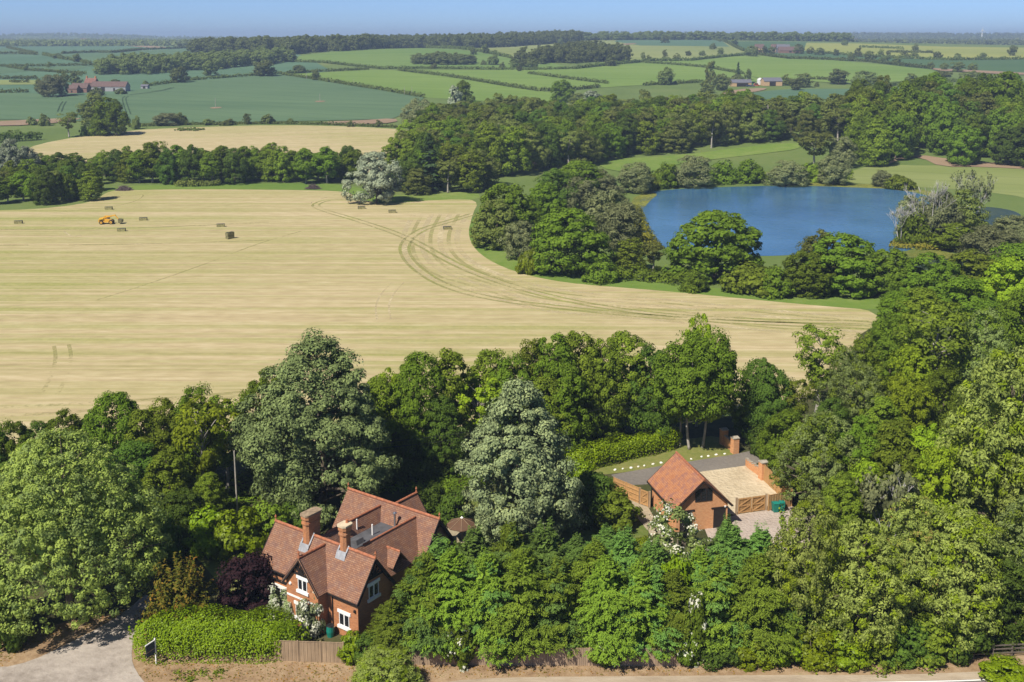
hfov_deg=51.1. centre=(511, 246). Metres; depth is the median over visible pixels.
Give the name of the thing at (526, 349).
broadleaf tree
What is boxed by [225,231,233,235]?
hay bale
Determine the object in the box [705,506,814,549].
gravel drive
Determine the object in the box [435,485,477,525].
bush
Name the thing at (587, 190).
willow tree
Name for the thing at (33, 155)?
silver willow
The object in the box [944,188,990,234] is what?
broadleaf tree
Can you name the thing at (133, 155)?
broadleaf tree
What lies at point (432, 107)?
oak tree
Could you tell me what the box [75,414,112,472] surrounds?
broadleaf tree
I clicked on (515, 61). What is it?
oak tree
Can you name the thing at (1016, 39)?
distant woodland
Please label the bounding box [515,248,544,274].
bush
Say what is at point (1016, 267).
broadleaf tree
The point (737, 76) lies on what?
bush
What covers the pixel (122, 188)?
brushwood heap
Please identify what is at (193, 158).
broadleaf tree
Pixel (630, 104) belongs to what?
broadleaf tree
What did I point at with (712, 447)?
grass strip
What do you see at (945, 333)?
ash tree
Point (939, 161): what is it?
bare bank
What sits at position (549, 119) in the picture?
broadleaf tree
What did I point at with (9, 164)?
broadleaf tree
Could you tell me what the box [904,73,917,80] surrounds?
broadleaf tree
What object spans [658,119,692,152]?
broadleaf tree
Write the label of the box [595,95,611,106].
broadleaf tree
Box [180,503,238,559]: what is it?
bush
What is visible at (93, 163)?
broadleaf tree
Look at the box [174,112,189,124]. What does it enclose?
bush
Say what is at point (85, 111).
broadleaf tree
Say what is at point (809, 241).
broadleaf tree
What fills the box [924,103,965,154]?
oak tree
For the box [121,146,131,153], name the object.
broadleaf tree
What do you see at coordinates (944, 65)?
oak tree
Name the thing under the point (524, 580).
cypress tree
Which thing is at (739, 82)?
shed
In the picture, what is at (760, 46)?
farm building
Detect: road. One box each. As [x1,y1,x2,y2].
[0,595,150,681]
[878,679,1007,681]
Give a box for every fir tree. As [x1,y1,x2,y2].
[420,133,446,191]
[735,62,740,75]
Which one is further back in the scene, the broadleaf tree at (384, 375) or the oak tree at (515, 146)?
the oak tree at (515, 146)
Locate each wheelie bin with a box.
[771,501,779,511]
[778,500,785,510]
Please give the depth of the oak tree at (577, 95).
653.32 m
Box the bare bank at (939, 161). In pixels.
[886,155,1023,168]
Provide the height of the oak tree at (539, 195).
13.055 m
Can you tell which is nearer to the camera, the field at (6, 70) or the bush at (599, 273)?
the bush at (599, 273)
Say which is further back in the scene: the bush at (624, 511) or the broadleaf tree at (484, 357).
the broadleaf tree at (484, 357)
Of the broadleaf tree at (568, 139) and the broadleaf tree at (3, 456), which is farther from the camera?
the broadleaf tree at (568, 139)
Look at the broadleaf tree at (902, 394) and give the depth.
123.96 m
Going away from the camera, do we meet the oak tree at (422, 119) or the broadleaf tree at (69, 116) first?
the oak tree at (422, 119)
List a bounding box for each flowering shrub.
[266,583,286,618]
[280,600,294,620]
[295,591,325,639]
[443,619,479,672]
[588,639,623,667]
[676,630,699,667]
[681,591,713,661]
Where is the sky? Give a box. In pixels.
[0,0,1023,37]
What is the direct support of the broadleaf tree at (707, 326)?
on the woodland floor
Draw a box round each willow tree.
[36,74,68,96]
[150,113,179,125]
[398,97,429,129]
[497,220,535,259]
[557,176,599,210]
[575,169,626,197]
[575,189,635,240]
[593,202,643,250]
[616,162,654,192]
[672,155,718,188]
[763,160,809,186]
[817,155,852,184]
[824,136,859,165]
[848,462,927,553]
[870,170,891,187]
[893,194,928,236]
[920,191,966,235]
[954,224,1023,262]
[992,214,1023,235]
[1014,227,1023,241]
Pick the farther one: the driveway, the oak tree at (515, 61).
the oak tree at (515, 61)
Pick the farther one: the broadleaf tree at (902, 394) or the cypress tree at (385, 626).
the broadleaf tree at (902, 394)
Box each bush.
[0,556,15,581]
[0,575,33,653]
[26,116,37,124]
[37,113,50,125]
[79,126,87,135]
[81,123,112,135]
[87,87,104,95]
[114,88,127,93]
[126,511,186,568]
[130,115,140,128]
[135,550,225,645]
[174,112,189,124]
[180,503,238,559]
[201,119,216,124]
[210,506,270,566]
[219,118,235,125]
[249,500,296,534]
[260,114,275,123]
[282,500,317,528]
[336,629,365,665]
[346,121,353,126]
[347,644,426,681]
[351,631,385,664]
[375,120,382,126]
[417,481,446,515]
[430,63,436,68]
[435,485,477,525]
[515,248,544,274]
[564,470,617,529]
[567,459,595,492]
[579,475,618,496]
[581,260,621,284]
[591,487,645,531]
[632,173,661,190]
[634,535,647,551]
[654,162,680,189]
[661,550,692,585]
[677,269,709,293]
[677,642,709,665]
[699,632,742,671]
[708,159,744,184]
[717,261,781,297]
[730,74,744,78]
[734,159,768,183]
[734,631,779,672]
[745,424,776,456]
[754,264,801,299]
[767,628,801,667]
[791,619,845,673]
[796,163,820,182]
[819,626,874,673]
[855,629,904,677]
[873,617,940,669]
[883,174,917,190]
[892,209,936,246]
[901,612,964,675]
[917,233,949,249]
[944,608,994,666]
[978,652,1023,681]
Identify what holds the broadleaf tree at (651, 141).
on the ground at (524, 178)
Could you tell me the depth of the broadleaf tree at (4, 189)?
318.17 m
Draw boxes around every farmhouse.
[67,85,80,92]
[84,76,97,84]
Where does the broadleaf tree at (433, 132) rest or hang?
on the ground at (524, 178)
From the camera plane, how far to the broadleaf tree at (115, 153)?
367.95 m
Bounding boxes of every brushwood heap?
[115,185,133,190]
[305,183,320,189]
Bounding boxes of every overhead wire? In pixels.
[235,395,658,451]
[235,402,653,457]
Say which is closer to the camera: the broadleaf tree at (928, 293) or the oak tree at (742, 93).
the broadleaf tree at (928, 293)
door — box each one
[679,509,694,531]
[711,506,727,527]
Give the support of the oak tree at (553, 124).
on the ground at (524, 178)
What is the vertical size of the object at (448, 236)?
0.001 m
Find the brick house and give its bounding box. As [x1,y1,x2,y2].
[258,482,455,635]
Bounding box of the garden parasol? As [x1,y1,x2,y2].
[446,516,475,541]
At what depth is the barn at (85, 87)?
785.10 m
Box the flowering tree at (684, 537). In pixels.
[646,497,714,561]
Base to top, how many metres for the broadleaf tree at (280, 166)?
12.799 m
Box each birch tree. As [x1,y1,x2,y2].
[889,203,915,239]
[903,182,957,228]
[950,168,997,229]
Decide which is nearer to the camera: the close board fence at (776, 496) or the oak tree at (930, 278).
the close board fence at (776, 496)
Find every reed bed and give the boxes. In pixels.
[627,205,660,248]
[889,240,959,250]
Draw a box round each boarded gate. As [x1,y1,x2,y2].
[639,487,650,507]
[735,493,767,514]
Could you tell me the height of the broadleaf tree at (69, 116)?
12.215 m
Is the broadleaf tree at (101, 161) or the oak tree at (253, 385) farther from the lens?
the broadleaf tree at (101, 161)
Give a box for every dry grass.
[0,609,125,665]
[139,660,948,681]
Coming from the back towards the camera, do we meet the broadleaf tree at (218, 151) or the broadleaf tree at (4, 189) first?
the broadleaf tree at (218, 151)
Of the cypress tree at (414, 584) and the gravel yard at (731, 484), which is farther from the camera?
the gravel yard at (731, 484)
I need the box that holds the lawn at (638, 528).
[191,480,648,600]
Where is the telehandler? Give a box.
[98,214,119,224]
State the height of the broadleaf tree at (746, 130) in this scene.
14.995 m
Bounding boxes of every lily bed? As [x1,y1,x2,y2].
[632,193,656,207]
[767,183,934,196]
[903,249,954,258]
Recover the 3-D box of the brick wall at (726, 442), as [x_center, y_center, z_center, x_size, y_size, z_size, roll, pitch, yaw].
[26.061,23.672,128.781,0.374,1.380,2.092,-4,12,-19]
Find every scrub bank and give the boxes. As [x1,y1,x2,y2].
[173,178,220,186]
[546,255,689,285]
[651,165,854,181]
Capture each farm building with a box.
[754,44,763,51]
[776,44,789,52]
[778,47,799,52]
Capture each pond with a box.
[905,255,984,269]
[969,207,1019,225]
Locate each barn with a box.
[72,83,91,92]
[90,81,129,90]
[760,77,781,85]
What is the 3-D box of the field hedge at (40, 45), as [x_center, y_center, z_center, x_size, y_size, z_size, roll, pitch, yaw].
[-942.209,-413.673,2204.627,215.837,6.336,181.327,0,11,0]
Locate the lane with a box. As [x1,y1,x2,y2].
[733,451,759,462]
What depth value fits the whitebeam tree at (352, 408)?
105.80 m
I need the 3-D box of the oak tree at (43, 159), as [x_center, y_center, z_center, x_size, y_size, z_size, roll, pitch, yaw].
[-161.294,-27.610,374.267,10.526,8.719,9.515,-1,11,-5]
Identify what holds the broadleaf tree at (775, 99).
on the ground at (524, 178)
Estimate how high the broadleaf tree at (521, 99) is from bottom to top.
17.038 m
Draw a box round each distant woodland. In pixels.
[0,32,285,46]
[735,31,1023,44]
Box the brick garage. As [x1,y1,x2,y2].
[647,451,733,531]
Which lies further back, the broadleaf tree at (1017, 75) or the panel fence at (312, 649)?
the broadleaf tree at (1017, 75)
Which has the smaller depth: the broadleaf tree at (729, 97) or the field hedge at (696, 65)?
the broadleaf tree at (729, 97)
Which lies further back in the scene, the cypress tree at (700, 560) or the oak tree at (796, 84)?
the oak tree at (796, 84)
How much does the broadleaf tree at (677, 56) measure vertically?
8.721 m
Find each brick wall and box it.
[724,435,730,449]
[745,457,757,474]
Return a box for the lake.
[640,185,937,255]
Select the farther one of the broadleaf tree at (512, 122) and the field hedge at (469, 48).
the field hedge at (469, 48)
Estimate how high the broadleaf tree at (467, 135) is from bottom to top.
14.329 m
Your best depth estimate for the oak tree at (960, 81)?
500.21 m
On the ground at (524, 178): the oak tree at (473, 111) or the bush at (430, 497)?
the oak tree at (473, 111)
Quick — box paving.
[445,525,484,542]
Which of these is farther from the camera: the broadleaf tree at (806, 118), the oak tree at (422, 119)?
the broadleaf tree at (806, 118)
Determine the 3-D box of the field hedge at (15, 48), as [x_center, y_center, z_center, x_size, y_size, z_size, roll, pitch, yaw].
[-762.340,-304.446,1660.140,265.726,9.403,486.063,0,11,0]
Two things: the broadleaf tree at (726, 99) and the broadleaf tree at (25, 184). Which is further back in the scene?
the broadleaf tree at (726, 99)
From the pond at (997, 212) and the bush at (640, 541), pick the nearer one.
the bush at (640, 541)
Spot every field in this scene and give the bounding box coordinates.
[0,46,328,94]
[0,48,18,53]
[0,65,93,73]
[0,74,422,122]
[0,80,35,84]
[0,118,79,124]
[0,189,876,452]
[29,125,406,174]
[39,48,193,62]
[135,46,165,47]
[297,48,571,69]
[298,70,560,101]
[328,118,396,123]
[399,62,757,90]
[475,42,564,57]
[586,40,743,60]
[599,143,803,171]
[614,40,728,46]
[658,55,933,83]
[724,88,765,93]
[734,41,806,52]
[754,87,901,100]
[768,50,1023,71]
[804,43,1023,59]
[847,165,1023,197]
[931,68,1023,73]
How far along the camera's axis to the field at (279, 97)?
714.31 m
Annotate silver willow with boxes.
[0,138,30,168]
[17,145,41,166]
[341,150,404,202]
[447,85,462,104]
[583,90,599,102]
[932,205,966,234]
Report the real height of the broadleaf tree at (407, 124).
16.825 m
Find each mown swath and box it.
[0,224,251,401]
[63,194,293,280]
[402,215,870,337]
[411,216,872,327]
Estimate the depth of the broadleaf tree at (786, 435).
115.19 m
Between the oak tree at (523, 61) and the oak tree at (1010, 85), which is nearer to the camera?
the oak tree at (1010, 85)
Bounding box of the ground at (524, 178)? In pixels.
[0,34,1023,663]
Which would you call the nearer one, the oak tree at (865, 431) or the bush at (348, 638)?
the bush at (348, 638)
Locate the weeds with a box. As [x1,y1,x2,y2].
[173,667,227,681]
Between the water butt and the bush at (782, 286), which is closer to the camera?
the water butt
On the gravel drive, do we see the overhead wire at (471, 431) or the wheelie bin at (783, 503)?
the wheelie bin at (783, 503)
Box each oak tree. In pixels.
[0,418,38,466]
[5,166,30,196]
[30,167,45,177]
[34,78,44,90]
[40,155,56,165]
[41,408,91,489]
[53,70,68,93]
[54,158,75,169]
[57,172,76,200]
[66,152,85,163]
[67,72,83,84]
[72,53,81,61]
[81,390,142,485]
[83,163,102,188]
[89,97,130,135]
[163,381,223,481]
[169,66,190,82]
[182,39,191,46]
[202,60,218,75]
[230,366,299,474]
[242,113,251,123]
[253,59,276,75]
[292,65,305,72]
[311,70,320,79]
[386,350,452,461]
[406,150,444,186]
[413,113,435,125]
[425,102,439,114]
[440,103,461,112]
[440,115,465,135]
[453,136,488,156]
[456,80,474,102]
[466,110,482,122]
[470,48,476,53]
[478,182,542,241]
[479,351,536,440]
[482,44,489,52]
[486,54,499,64]
[490,135,521,169]
[496,103,510,110]
[498,124,505,133]
[499,106,518,118]
[508,58,518,66]
[519,58,526,66]
[525,56,537,67]
[526,332,586,434]
[527,181,567,226]
[529,206,617,273]
[534,123,566,160]
[537,54,547,63]
[539,99,548,106]
[539,361,599,457]
[550,79,575,101]
[551,160,605,192]
[556,119,577,133]
[563,110,586,118]
[568,93,586,103]
[577,100,600,113]
[578,120,611,161]
[585,112,603,133]
[588,106,604,113]
[594,110,604,121]
[599,122,628,157]
[604,54,616,65]
[645,106,676,132]
[651,329,729,449]
[654,118,680,150]
[656,67,675,84]
[660,35,669,42]
[660,209,765,282]
[666,325,750,447]
[709,43,716,48]
[712,73,731,89]
[715,88,737,101]
[717,47,724,53]
[731,38,738,44]
[734,89,755,103]
[736,100,763,139]
[744,45,758,55]
[744,69,751,78]
[752,95,766,108]
[755,407,816,471]
[760,46,767,53]
[766,46,775,53]
[780,250,836,298]
[789,78,802,89]
[792,43,804,53]
[794,73,813,87]
[804,231,886,297]
[814,47,824,54]
[825,68,850,83]
[826,414,890,501]
[834,103,852,135]
[841,39,847,45]
[843,85,867,106]
[843,116,882,160]
[847,52,855,58]
[847,78,872,90]
[849,70,877,84]
[858,248,917,297]
[862,104,897,139]
[863,51,876,61]
[863,88,887,114]
[866,312,921,387]
[870,289,922,349]
[880,111,915,158]
[883,86,904,109]
[885,110,919,155]
[889,80,930,143]
[895,251,967,305]
[912,366,974,435]
[913,75,935,92]
[915,90,939,124]
[919,95,954,146]
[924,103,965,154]
[927,71,954,91]
[927,275,1007,338]
[933,51,943,57]
[934,71,952,78]
[939,62,949,69]
[942,125,986,165]
[949,61,966,71]
[953,75,970,95]
[954,77,981,102]
[956,111,989,155]
[958,71,980,82]
[963,299,1019,354]
[969,83,997,107]
[977,53,986,57]
[981,71,1023,109]
[983,106,1013,155]
[983,242,1023,282]
[985,287,1023,396]
[994,89,1018,108]
[1004,105,1023,136]
[1007,45,1017,55]
[1010,121,1023,163]
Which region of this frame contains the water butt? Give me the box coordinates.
[326,623,334,637]
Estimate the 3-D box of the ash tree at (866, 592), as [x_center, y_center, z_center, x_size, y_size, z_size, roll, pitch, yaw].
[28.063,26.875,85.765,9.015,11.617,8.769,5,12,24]
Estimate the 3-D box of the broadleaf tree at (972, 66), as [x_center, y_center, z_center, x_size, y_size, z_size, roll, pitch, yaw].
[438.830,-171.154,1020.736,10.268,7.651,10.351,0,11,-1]
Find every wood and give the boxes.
[92,46,297,74]
[186,29,583,53]
[409,51,477,64]
[510,39,633,63]
[582,30,854,41]
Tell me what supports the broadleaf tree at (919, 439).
on the woodland floor
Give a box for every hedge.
[0,44,114,45]
[0,51,37,54]
[0,62,92,66]
[0,75,37,78]
[0,87,28,92]
[0,129,42,142]
[6,46,38,53]
[6,64,86,73]
[9,78,29,82]
[42,52,91,63]
[60,46,186,53]
[128,121,397,127]
[128,603,311,665]
[142,71,281,85]
[281,72,425,96]
[284,59,385,68]
[287,67,368,73]
[381,453,461,485]
[385,65,575,69]
[397,67,576,90]
[425,45,511,57]
[527,70,608,83]
[559,425,682,469]
[576,53,754,68]
[576,83,600,89]
[642,60,744,73]
[643,79,702,85]
[720,38,744,50]
[756,51,932,68]
[810,50,1023,59]
[812,76,831,79]
[859,45,903,48]
[871,78,956,85]
[879,56,890,60]
[890,49,932,52]
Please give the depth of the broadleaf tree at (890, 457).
107.55 m
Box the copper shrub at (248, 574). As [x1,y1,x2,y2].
[215,548,276,618]
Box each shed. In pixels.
[140,84,149,88]
[730,79,751,86]
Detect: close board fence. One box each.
[613,477,639,502]
[763,465,792,492]
[767,490,792,510]
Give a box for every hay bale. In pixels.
[14,220,22,223]
[117,228,125,231]
[139,217,147,220]
[217,223,224,226]
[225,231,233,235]
[443,226,451,229]
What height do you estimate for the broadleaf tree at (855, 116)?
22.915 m
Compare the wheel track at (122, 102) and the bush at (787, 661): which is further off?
the wheel track at (122, 102)
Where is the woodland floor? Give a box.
[0,310,1023,662]
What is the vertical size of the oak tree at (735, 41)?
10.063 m
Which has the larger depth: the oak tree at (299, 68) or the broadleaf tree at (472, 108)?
the oak tree at (299, 68)
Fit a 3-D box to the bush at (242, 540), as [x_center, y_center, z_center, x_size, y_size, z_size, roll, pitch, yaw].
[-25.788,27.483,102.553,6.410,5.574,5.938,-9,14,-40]
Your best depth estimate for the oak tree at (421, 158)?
351.43 m
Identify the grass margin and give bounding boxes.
[104,183,479,202]
[469,219,884,308]
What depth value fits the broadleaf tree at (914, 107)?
442.89 m
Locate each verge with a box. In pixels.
[0,611,1023,681]
[449,671,1007,681]
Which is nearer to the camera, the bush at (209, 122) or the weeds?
the weeds
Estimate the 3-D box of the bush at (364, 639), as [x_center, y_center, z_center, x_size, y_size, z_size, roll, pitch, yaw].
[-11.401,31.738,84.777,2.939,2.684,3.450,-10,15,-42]
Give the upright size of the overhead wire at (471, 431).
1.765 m
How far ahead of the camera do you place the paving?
106.55 m
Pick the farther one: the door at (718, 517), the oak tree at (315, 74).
the oak tree at (315, 74)
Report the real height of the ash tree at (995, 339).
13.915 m
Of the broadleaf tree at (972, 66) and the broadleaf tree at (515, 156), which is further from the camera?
the broadleaf tree at (972, 66)
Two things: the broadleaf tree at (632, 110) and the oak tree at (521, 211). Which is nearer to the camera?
the oak tree at (521, 211)
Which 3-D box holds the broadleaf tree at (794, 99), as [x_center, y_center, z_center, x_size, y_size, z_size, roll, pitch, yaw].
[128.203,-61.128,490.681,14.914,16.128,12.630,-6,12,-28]
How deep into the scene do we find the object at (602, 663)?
83.77 m
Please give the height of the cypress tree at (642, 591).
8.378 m
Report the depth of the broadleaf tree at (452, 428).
119.54 m
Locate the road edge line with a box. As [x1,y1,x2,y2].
[895,679,987,681]
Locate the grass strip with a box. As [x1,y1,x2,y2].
[593,436,732,473]
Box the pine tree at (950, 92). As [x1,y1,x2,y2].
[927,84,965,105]
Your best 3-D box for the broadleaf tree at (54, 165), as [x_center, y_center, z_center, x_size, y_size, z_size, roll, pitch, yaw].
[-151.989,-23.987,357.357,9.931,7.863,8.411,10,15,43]
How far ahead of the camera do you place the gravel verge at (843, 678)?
82.60 m
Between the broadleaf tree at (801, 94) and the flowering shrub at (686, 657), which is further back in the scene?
the broadleaf tree at (801, 94)
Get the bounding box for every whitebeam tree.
[225,327,402,530]
[454,375,588,546]
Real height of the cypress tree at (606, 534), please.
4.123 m
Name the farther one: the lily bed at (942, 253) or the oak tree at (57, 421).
the lily bed at (942, 253)
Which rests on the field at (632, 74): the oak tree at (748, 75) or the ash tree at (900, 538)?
the oak tree at (748, 75)
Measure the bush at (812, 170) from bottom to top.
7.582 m
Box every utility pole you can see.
[234,450,237,511]
[679,411,681,445]
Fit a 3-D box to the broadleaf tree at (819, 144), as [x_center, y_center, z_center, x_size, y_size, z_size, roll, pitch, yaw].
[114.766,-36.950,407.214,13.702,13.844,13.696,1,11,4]
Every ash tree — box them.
[0,426,174,637]
[765,494,859,638]
[769,409,860,508]
[803,516,920,652]
[811,362,892,438]
[828,345,863,404]
[861,491,959,622]
[891,500,1015,650]
[917,309,967,366]
[934,346,1023,539]
[947,306,1022,405]
[979,415,1023,544]
[987,493,1023,622]
[1009,589,1023,632]
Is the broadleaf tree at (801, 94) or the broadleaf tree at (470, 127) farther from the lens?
the broadleaf tree at (801, 94)
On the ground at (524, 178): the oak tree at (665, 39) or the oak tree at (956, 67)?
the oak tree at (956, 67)
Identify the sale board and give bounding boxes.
[145,638,156,663]
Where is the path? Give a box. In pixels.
[628,499,672,542]
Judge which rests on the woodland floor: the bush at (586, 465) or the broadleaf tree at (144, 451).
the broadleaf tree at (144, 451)
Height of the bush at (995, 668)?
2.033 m
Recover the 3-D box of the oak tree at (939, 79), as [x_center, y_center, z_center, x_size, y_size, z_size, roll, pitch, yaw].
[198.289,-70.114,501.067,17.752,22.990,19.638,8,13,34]
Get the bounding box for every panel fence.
[274,640,343,662]
[409,647,680,666]
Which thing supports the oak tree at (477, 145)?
on the ground at (524, 178)
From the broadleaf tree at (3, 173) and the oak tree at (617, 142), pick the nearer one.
the broadleaf tree at (3, 173)
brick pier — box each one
[719,427,728,445]
[730,436,739,453]
[758,460,768,480]
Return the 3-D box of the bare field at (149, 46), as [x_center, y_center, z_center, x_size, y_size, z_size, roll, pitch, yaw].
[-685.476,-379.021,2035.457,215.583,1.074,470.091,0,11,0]
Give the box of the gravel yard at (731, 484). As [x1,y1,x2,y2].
[700,466,786,514]
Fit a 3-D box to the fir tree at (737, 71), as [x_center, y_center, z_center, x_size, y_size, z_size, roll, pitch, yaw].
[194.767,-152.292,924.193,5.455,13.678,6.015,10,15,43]
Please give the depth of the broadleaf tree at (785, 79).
844.84 m
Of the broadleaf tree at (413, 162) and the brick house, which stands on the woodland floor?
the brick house
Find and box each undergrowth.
[2,429,675,542]
[778,360,1023,646]
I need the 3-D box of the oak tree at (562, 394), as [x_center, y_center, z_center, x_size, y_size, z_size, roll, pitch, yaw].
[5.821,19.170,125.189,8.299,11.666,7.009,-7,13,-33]
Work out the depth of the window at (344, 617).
88.10 m
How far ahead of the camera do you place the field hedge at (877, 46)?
1558.05 m
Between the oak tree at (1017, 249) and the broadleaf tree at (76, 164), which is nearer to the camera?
the oak tree at (1017, 249)
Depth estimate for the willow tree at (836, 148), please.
404.44 m
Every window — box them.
[274,582,286,597]
[294,600,301,621]
[296,574,308,596]
[337,608,350,630]
[367,577,380,602]
[695,488,712,501]
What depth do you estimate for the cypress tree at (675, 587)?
84.54 m
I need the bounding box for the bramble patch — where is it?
[174,127,204,130]
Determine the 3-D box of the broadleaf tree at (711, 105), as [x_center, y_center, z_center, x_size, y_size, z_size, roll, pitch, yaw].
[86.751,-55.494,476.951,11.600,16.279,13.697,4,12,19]
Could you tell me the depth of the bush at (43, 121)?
570.19 m
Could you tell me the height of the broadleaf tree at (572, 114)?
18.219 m
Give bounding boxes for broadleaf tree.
[0,170,8,181]
[0,177,12,199]
[0,178,16,201]
[0,427,15,462]
[0,461,35,530]
[1,160,18,177]
[3,438,69,499]
[7,170,30,200]
[13,420,63,455]
[17,158,39,170]
[21,173,42,198]
[27,167,60,204]
[34,165,56,195]
[43,170,61,189]
[45,152,70,167]
[48,163,57,170]
[55,111,78,136]
[55,165,82,195]
[68,178,85,198]
[73,161,85,167]
[74,163,88,185]
[74,170,104,200]
[75,93,108,125]
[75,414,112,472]
[84,159,104,181]
[89,152,104,165]
[92,439,173,518]
[96,150,115,179]
[99,149,125,181]
[112,152,137,182]
[120,409,174,488]
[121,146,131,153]
[125,149,153,182]
[131,142,163,182]
[139,396,195,481]
[140,445,198,512]
[146,140,169,179]
[151,486,206,542]
[152,148,179,184]
[162,144,190,179]
[171,394,238,476]
[176,144,202,181]
[189,150,208,179]
[189,471,229,512]
[196,152,222,180]
[200,395,252,491]
[206,145,232,180]
[222,148,247,183]
[234,146,255,180]
[243,145,261,179]
[254,151,271,180]
[259,142,281,180]
[273,145,295,181]
[285,150,305,179]
[289,149,319,183]
[310,146,341,182]
[310,153,323,180]
[323,152,343,180]
[335,145,357,179]
[340,149,367,177]
[361,375,408,462]
[367,367,413,456]
[381,137,401,175]
[388,152,432,191]
[394,119,423,144]
[397,130,419,149]
[398,129,424,173]
[401,168,432,194]
[406,131,441,167]
[409,109,427,128]
[413,394,467,471]
[416,127,440,136]
[426,119,453,137]
[428,113,440,120]
[430,347,472,449]
[434,136,452,166]
[435,159,458,192]
[437,104,451,114]
[437,129,463,156]
[437,131,461,142]
[438,115,449,120]
[438,140,466,183]
[447,107,470,116]
[450,149,487,191]
[450,155,487,188]
[453,373,503,447]
[455,150,503,188]
[458,133,471,145]
[460,102,468,108]
[461,112,480,131]
[464,348,516,440]
[465,123,479,131]
[466,130,480,142]
[467,115,488,127]
[468,101,483,112]
[468,104,482,114]
[469,126,509,174]
[470,198,519,249]
[472,119,500,155]
[477,104,493,118]
[479,122,502,132]
[481,106,500,119]
[483,98,497,109]
[485,120,507,125]
[489,114,503,123]
[493,93,503,103]
[495,125,533,174]
[499,119,521,129]
[502,113,517,124]
[503,97,516,104]
[504,125,530,168]
[508,94,519,105]
[510,338,550,394]
[513,111,535,127]
[514,376,573,447]
[515,96,541,105]
[515,101,525,109]
[516,130,551,169]
[517,125,533,131]
[518,123,535,131]
[521,100,537,113]
[524,96,542,103]
[529,108,551,123]
[533,120,548,132]
[534,123,566,167]
[535,168,579,208]
[538,105,553,117]
[538,115,562,125]
[548,99,561,113]
[548,130,579,165]
[551,111,563,120]
[551,116,572,128]
[552,101,568,114]
[554,330,607,440]
[555,129,585,161]
[562,106,580,123]
[564,130,605,163]
[572,347,607,403]
[574,98,589,108]
[575,119,591,141]
[582,338,631,439]
[587,96,595,102]
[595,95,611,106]
[595,117,611,128]
[598,330,655,437]
[599,101,612,111]
[602,93,622,110]
[602,109,619,125]
[605,105,629,124]
[609,111,643,153]
[610,237,647,268]
[611,101,622,110]
[616,108,637,124]
[622,102,637,109]
[624,113,643,146]
[624,342,678,438]
[630,101,650,108]
[631,120,660,153]
[638,107,661,145]
[639,89,651,106]
[639,241,664,267]
[646,104,664,112]
[650,96,667,114]
[654,112,689,132]
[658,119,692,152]
[667,95,684,106]
[667,107,700,145]
[670,97,691,108]
[671,106,690,127]
[672,53,680,60]
[683,94,699,107]
[684,312,713,426]
[688,102,703,132]
[689,102,715,143]
[693,103,718,138]
[696,90,717,100]
[698,80,715,91]
[698,99,712,110]
[700,109,722,147]
[705,60,715,84]
[708,99,721,116]
[712,104,742,144]
[717,95,734,108]
[718,99,742,131]
[719,95,737,103]
[719,101,739,135]
[729,356,780,439]
[734,108,770,141]
[740,93,756,117]
[744,366,795,436]
[753,109,786,139]
[755,99,781,114]
[764,101,795,137]
[769,97,785,119]
[773,421,823,492]
[781,74,792,84]
[781,100,802,128]
[781,375,816,422]
[783,95,804,129]
[790,109,822,140]
[791,323,850,411]
[794,93,820,130]
[795,91,809,121]
[795,228,848,288]
[797,103,824,131]
[797,131,835,163]
[806,47,813,53]
[813,469,868,547]
[815,396,853,451]
[816,100,844,134]
[823,93,843,128]
[823,108,851,140]
[833,94,847,100]
[840,94,872,137]
[843,92,861,105]
[843,331,886,405]
[846,457,896,531]
[849,89,883,125]
[851,120,894,165]
[854,47,862,56]
[856,395,905,451]
[859,417,924,484]
[871,81,887,98]
[876,75,892,93]
[877,371,940,438]
[878,92,910,125]
[882,343,942,402]
[885,446,977,544]
[886,423,953,503]
[891,287,953,346]
[891,298,977,382]
[892,56,901,61]
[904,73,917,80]
[906,100,926,142]
[910,77,929,91]
[911,43,918,49]
[921,81,940,92]
[926,222,975,250]
[926,248,1005,300]
[933,409,988,504]
[944,100,991,154]
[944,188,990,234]
[944,543,1023,647]
[958,96,982,115]
[967,63,978,69]
[970,91,999,123]
[975,253,1023,321]
[976,72,998,92]
[988,126,1023,165]
[1001,96,1023,115]
[1002,124,1023,165]
[1004,72,1023,82]
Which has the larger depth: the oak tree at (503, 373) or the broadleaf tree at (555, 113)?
the broadleaf tree at (555, 113)
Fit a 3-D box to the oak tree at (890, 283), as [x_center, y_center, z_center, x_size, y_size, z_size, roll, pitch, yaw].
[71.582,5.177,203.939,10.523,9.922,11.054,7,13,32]
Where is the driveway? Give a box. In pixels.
[612,455,744,484]
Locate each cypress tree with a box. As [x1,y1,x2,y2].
[365,597,413,657]
[392,548,455,658]
[398,547,436,614]
[405,539,490,660]
[417,533,466,579]
[443,546,528,667]
[453,525,493,580]
[477,542,568,662]
[489,518,542,568]
[521,553,597,658]
[522,516,578,583]
[561,532,587,564]
[567,536,607,607]
[568,549,638,666]
[586,523,615,546]
[591,523,640,573]
[606,550,684,662]
[625,536,671,577]
[642,566,703,655]
[682,540,714,587]
[683,551,765,656]
[706,517,754,577]
[709,512,731,553]
[719,546,798,664]
[738,520,783,575]
[765,567,828,651]
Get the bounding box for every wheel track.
[53,344,72,356]
[57,87,173,113]
[312,199,871,329]
[375,290,396,319]
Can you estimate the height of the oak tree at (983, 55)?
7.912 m
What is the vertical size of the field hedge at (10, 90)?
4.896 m
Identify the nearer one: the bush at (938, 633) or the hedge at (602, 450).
the bush at (938, 633)
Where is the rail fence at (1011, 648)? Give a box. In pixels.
[954,643,1023,658]
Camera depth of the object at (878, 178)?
354.60 m

